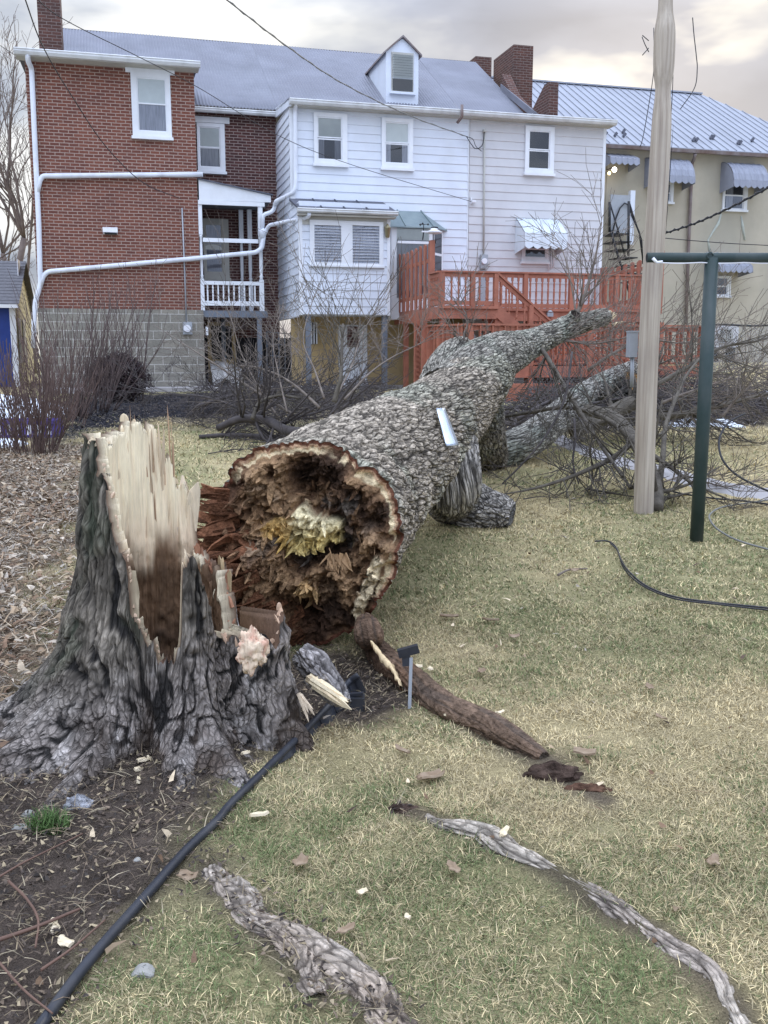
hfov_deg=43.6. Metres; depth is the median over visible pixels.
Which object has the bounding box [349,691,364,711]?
edging connector
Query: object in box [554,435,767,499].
path
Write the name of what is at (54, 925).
wood chip
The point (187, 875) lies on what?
dry leaf
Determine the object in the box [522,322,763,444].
fallen branch
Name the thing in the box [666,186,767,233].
overhead wire
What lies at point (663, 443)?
fallen branch
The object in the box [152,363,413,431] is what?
twig litter
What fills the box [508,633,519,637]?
dry leaf
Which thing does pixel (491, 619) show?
wood chip
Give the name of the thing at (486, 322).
fallen branch
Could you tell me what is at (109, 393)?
bare shrub
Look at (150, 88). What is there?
window
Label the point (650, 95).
overhead wire
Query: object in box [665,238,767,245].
overhead wire
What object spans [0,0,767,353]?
sky
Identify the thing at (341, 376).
fallen branch
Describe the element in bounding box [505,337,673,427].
fallen branch
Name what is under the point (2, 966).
twig
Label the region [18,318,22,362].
window
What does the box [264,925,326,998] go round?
tree root
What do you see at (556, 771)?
bark chunk
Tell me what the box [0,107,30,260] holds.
bare tree
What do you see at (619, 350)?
fallen branch
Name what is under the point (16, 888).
twig
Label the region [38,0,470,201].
overhead wire
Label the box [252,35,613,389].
white house
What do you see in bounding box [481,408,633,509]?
fallen branch
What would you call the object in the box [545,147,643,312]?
fallen branch
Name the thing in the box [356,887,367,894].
wood chip
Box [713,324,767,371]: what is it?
chain link fence
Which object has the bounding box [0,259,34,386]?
blue shed
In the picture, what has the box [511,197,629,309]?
fallen branch
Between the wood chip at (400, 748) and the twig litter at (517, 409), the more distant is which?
the twig litter at (517, 409)
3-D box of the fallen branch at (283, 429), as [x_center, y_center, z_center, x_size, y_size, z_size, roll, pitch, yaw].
[-0.839,-1.649,12.311,2.308,1.706,3.489,-8,12,-39]
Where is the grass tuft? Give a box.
[15,803,75,835]
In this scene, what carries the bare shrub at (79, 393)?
on the ground at (552, 878)
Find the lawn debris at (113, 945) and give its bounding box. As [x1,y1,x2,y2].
[15,477,764,987]
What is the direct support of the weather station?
on the wooden deck
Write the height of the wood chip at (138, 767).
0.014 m
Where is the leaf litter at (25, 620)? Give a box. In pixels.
[0,440,83,747]
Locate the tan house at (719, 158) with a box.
[491,76,767,362]
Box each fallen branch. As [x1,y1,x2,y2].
[28,495,77,499]
[98,329,271,428]
[125,259,290,429]
[156,208,298,417]
[177,266,320,410]
[194,309,400,425]
[199,374,317,441]
[208,424,256,453]
[210,321,411,446]
[217,331,364,419]
[219,267,323,412]
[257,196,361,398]
[282,240,418,402]
[316,236,412,392]
[336,262,495,399]
[418,243,496,341]
[480,312,492,335]
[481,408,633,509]
[482,351,595,492]
[498,347,682,503]
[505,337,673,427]
[505,361,662,499]
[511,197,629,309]
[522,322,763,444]
[533,418,620,495]
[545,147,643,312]
[562,255,720,426]
[569,340,681,436]
[570,370,719,512]
[583,234,767,437]
[588,485,633,496]
[616,301,744,483]
[627,412,767,512]
[657,263,767,429]
[659,307,767,445]
[660,338,767,445]
[663,433,767,491]
[687,309,767,402]
[718,318,767,416]
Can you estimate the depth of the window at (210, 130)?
24.19 m
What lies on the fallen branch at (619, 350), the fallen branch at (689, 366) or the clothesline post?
the fallen branch at (689, 366)
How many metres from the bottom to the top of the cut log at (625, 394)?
0.420 m
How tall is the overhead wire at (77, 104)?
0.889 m
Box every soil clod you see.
[388,803,418,813]
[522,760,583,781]
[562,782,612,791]
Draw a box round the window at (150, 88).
[125,67,174,140]
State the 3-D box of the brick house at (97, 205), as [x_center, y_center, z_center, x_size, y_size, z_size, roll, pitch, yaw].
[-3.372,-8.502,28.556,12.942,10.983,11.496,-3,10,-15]
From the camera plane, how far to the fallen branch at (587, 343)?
10.98 m
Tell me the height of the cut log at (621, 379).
0.417 m
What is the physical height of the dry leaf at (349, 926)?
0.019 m
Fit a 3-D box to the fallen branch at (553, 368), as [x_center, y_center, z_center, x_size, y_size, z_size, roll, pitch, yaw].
[1.817,-0.974,9.553,1.927,1.463,2.203,-8,12,-39]
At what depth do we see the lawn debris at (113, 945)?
3.18 m
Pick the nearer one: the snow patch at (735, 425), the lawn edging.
the lawn edging
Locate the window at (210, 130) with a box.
[195,116,229,174]
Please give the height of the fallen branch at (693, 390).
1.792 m
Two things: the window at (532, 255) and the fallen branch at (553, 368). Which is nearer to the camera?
the fallen branch at (553, 368)
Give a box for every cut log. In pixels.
[612,370,636,393]
[613,385,632,402]
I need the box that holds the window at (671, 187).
[667,182,674,204]
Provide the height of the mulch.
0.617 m
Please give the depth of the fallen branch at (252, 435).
13.56 m
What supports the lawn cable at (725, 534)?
on the ground at (552, 878)
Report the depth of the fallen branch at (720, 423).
12.76 m
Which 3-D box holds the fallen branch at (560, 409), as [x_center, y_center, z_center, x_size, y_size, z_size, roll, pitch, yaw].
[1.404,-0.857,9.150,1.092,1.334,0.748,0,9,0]
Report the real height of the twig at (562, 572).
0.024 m
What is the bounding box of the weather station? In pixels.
[419,222,441,243]
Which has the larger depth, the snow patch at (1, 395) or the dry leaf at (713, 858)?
the snow patch at (1, 395)
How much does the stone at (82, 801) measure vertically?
0.055 m
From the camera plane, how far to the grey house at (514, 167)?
24.45 m
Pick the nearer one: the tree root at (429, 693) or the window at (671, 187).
the tree root at (429, 693)
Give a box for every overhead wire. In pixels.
[25,0,180,198]
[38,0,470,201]
[226,0,465,136]
[640,28,653,145]
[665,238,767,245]
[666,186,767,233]
[680,17,697,108]
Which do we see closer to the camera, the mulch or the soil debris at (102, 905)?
the soil debris at (102, 905)
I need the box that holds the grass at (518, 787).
[0,413,767,1023]
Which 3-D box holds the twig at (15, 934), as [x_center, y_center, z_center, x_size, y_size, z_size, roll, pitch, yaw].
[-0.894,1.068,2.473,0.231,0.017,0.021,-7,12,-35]
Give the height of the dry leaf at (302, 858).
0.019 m
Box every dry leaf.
[176,869,198,880]
[292,852,307,865]
[335,922,354,932]
[446,860,460,872]
[477,667,485,672]
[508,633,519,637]
[645,682,653,688]
[656,713,667,719]
[706,853,720,864]
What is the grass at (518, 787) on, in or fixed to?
on the ground at (552, 878)
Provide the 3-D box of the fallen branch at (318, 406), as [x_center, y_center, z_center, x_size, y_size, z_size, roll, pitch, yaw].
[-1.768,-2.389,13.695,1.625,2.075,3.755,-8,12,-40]
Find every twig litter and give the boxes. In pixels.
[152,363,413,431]
[504,362,767,432]
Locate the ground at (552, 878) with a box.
[0,354,767,1023]
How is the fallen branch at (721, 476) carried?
on the path
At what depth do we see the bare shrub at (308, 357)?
12.72 m
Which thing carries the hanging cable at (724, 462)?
on the ground at (552, 878)
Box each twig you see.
[0,833,82,876]
[0,907,80,941]
[0,962,52,1013]
[7,880,39,947]
[40,919,105,971]
[523,496,556,499]
[557,568,586,575]
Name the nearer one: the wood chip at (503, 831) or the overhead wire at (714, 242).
the wood chip at (503, 831)
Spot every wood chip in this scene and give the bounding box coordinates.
[50,917,60,933]
[57,934,73,947]
[134,766,142,770]
[136,755,150,762]
[241,750,249,754]
[249,810,268,816]
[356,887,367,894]
[395,744,409,753]
[404,913,410,919]
[416,768,444,779]
[440,614,458,616]
[482,617,498,620]
[499,825,508,836]
[573,746,595,755]
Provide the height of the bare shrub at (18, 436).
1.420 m
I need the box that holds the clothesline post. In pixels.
[646,252,767,542]
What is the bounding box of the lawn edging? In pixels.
[34,672,365,1023]
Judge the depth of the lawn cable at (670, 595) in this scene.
5.65 m
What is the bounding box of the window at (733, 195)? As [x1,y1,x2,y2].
[721,186,747,211]
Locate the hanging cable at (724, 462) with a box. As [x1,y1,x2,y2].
[718,413,767,491]
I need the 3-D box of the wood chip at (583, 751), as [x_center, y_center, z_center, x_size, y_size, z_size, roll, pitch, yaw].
[0.742,0.886,3.555,0.084,0.020,0.035,4,10,21]
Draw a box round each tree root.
[202,864,417,1023]
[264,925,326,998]
[354,613,548,758]
[425,813,751,1023]
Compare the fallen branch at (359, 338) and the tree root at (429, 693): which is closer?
the tree root at (429, 693)
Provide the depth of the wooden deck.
20.98 m
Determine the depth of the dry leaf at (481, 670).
4.47 m
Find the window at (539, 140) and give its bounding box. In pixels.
[523,125,554,176]
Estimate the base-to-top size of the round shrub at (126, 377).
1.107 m
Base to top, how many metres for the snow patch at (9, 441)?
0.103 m
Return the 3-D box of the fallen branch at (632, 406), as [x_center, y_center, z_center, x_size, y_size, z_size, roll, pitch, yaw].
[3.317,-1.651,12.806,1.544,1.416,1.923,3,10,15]
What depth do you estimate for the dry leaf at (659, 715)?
3.88 m
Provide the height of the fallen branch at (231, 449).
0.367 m
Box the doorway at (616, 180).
[605,164,624,223]
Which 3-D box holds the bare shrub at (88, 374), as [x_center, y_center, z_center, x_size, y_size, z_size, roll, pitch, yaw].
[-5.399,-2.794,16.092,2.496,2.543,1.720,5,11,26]
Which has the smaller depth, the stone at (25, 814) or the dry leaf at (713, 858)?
the dry leaf at (713, 858)
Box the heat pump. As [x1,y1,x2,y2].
[713,326,738,361]
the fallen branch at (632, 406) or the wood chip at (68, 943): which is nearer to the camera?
the wood chip at (68, 943)
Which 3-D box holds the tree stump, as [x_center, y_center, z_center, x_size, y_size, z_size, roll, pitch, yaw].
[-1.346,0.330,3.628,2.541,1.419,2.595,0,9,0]
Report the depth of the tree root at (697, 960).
2.63 m
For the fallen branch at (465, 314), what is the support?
on the fallen tree at (313, 528)
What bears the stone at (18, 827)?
on the ground at (552, 878)
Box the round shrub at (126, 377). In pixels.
[88,350,152,401]
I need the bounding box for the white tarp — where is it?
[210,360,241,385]
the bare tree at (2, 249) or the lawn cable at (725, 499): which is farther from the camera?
the bare tree at (2, 249)
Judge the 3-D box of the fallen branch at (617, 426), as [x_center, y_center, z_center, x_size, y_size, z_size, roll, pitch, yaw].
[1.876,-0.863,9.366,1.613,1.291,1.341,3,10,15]
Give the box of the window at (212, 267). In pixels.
[202,218,230,280]
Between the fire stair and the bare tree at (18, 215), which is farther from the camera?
the bare tree at (18, 215)
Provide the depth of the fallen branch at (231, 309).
14.90 m
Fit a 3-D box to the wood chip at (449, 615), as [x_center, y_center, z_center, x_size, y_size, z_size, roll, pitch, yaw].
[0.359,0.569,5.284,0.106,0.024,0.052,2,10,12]
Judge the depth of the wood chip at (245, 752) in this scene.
3.58 m
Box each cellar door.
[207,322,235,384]
[339,325,366,384]
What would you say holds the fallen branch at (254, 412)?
attached to the fallen branch at (283, 429)
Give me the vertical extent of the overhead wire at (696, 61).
0.847 m
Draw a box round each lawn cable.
[594,540,767,608]
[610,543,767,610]
[665,488,767,504]
[708,499,767,549]
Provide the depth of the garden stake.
4.10 m
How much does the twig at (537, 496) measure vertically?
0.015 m
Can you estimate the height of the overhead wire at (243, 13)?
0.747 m
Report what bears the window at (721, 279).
in the tan house at (719, 158)
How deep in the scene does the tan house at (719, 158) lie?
31.41 m
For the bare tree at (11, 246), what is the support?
on the ground at (552, 878)
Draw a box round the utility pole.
[626,0,675,514]
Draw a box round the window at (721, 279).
[717,276,731,297]
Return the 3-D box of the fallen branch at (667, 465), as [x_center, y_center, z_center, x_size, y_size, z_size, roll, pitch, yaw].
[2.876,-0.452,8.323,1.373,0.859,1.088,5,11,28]
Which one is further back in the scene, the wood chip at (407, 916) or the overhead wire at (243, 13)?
the overhead wire at (243, 13)
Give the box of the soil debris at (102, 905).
[0,640,427,1023]
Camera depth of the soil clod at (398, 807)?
3.22 m
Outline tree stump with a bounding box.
[0,407,351,811]
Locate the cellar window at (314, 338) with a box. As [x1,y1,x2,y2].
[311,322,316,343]
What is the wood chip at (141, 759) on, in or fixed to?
on the ground at (552, 878)
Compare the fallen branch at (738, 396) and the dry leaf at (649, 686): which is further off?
the fallen branch at (738, 396)
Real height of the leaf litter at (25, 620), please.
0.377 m
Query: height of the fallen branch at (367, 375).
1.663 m
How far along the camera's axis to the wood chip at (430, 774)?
3.44 m
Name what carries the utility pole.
on the ground at (552, 878)
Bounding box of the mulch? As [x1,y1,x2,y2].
[28,390,766,448]
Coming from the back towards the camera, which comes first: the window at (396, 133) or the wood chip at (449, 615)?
the window at (396, 133)
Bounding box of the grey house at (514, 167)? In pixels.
[419,57,617,383]
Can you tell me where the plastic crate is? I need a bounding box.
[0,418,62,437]
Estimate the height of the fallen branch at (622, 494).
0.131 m
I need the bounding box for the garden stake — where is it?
[397,643,419,708]
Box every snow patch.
[0,394,64,417]
[0,438,27,447]
[714,419,739,427]
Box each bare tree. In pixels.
[0,4,71,373]
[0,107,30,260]
[0,168,34,275]
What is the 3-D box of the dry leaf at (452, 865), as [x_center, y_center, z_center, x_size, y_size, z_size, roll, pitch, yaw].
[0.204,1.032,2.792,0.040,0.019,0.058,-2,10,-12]
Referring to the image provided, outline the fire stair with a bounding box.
[603,201,660,322]
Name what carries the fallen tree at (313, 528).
on the ground at (552, 878)
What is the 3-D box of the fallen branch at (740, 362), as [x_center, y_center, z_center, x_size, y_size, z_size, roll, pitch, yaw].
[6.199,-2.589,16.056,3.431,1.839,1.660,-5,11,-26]
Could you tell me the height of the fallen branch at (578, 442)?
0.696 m
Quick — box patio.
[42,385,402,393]
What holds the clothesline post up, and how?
on the ground at (552, 878)
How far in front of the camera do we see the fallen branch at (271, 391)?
14.35 m
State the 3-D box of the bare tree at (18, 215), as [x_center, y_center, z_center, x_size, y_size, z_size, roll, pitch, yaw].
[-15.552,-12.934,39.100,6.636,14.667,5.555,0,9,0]
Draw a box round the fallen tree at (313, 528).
[197,308,637,690]
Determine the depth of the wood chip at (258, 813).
3.10 m
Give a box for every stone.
[11,823,30,829]
[21,810,34,816]
[62,794,93,809]
[131,963,154,977]
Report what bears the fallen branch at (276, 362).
attached to the fallen branch at (318, 406)
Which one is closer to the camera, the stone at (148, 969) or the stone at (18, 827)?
the stone at (148, 969)
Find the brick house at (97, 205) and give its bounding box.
[13,0,469,387]
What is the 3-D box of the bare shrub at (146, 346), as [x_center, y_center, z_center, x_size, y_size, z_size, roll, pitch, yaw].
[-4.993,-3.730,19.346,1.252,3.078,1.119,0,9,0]
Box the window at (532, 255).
[520,246,549,263]
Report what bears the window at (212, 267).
in the brick house at (97, 205)
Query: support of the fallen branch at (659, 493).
on the ground at (552, 878)
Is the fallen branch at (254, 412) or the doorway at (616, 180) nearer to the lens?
the fallen branch at (254, 412)
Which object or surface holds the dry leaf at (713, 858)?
on the grass at (518, 787)
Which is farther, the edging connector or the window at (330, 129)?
the window at (330, 129)
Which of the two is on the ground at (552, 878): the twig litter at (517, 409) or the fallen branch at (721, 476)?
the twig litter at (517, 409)
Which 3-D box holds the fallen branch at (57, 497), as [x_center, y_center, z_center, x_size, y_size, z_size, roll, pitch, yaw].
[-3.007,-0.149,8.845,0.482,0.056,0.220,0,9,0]
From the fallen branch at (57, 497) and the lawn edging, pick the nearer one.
the lawn edging
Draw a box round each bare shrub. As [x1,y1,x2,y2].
[0,310,94,455]
[0,341,107,427]
[0,353,38,450]
[7,267,151,418]
[69,267,171,412]
[96,252,165,401]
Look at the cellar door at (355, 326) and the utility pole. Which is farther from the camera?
the cellar door at (355, 326)
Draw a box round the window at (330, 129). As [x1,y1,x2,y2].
[313,112,348,167]
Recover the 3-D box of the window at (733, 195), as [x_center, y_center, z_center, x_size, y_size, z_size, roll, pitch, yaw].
[11.472,-10.328,31.367,0.975,1.000,0.274,-1,10,-7]
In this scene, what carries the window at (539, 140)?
in the grey house at (514, 167)
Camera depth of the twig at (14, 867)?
2.79 m
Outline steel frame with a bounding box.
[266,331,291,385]
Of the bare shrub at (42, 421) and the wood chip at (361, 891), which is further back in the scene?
the bare shrub at (42, 421)
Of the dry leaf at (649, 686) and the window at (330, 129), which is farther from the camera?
the window at (330, 129)
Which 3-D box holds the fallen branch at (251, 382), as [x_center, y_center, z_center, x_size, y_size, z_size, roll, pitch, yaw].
[-2.704,-2.699,14.902,1.994,2.741,5.142,-5,11,-26]
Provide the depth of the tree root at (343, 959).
2.41 m
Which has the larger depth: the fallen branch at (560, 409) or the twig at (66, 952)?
the fallen branch at (560, 409)
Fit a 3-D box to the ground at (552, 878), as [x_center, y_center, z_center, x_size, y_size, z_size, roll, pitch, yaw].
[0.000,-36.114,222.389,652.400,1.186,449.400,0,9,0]
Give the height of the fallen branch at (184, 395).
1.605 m
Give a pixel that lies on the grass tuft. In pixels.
(47, 820)
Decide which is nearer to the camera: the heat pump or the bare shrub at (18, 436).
the bare shrub at (18, 436)
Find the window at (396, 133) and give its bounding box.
[380,117,414,171]
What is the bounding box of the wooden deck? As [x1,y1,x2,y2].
[394,240,714,401]

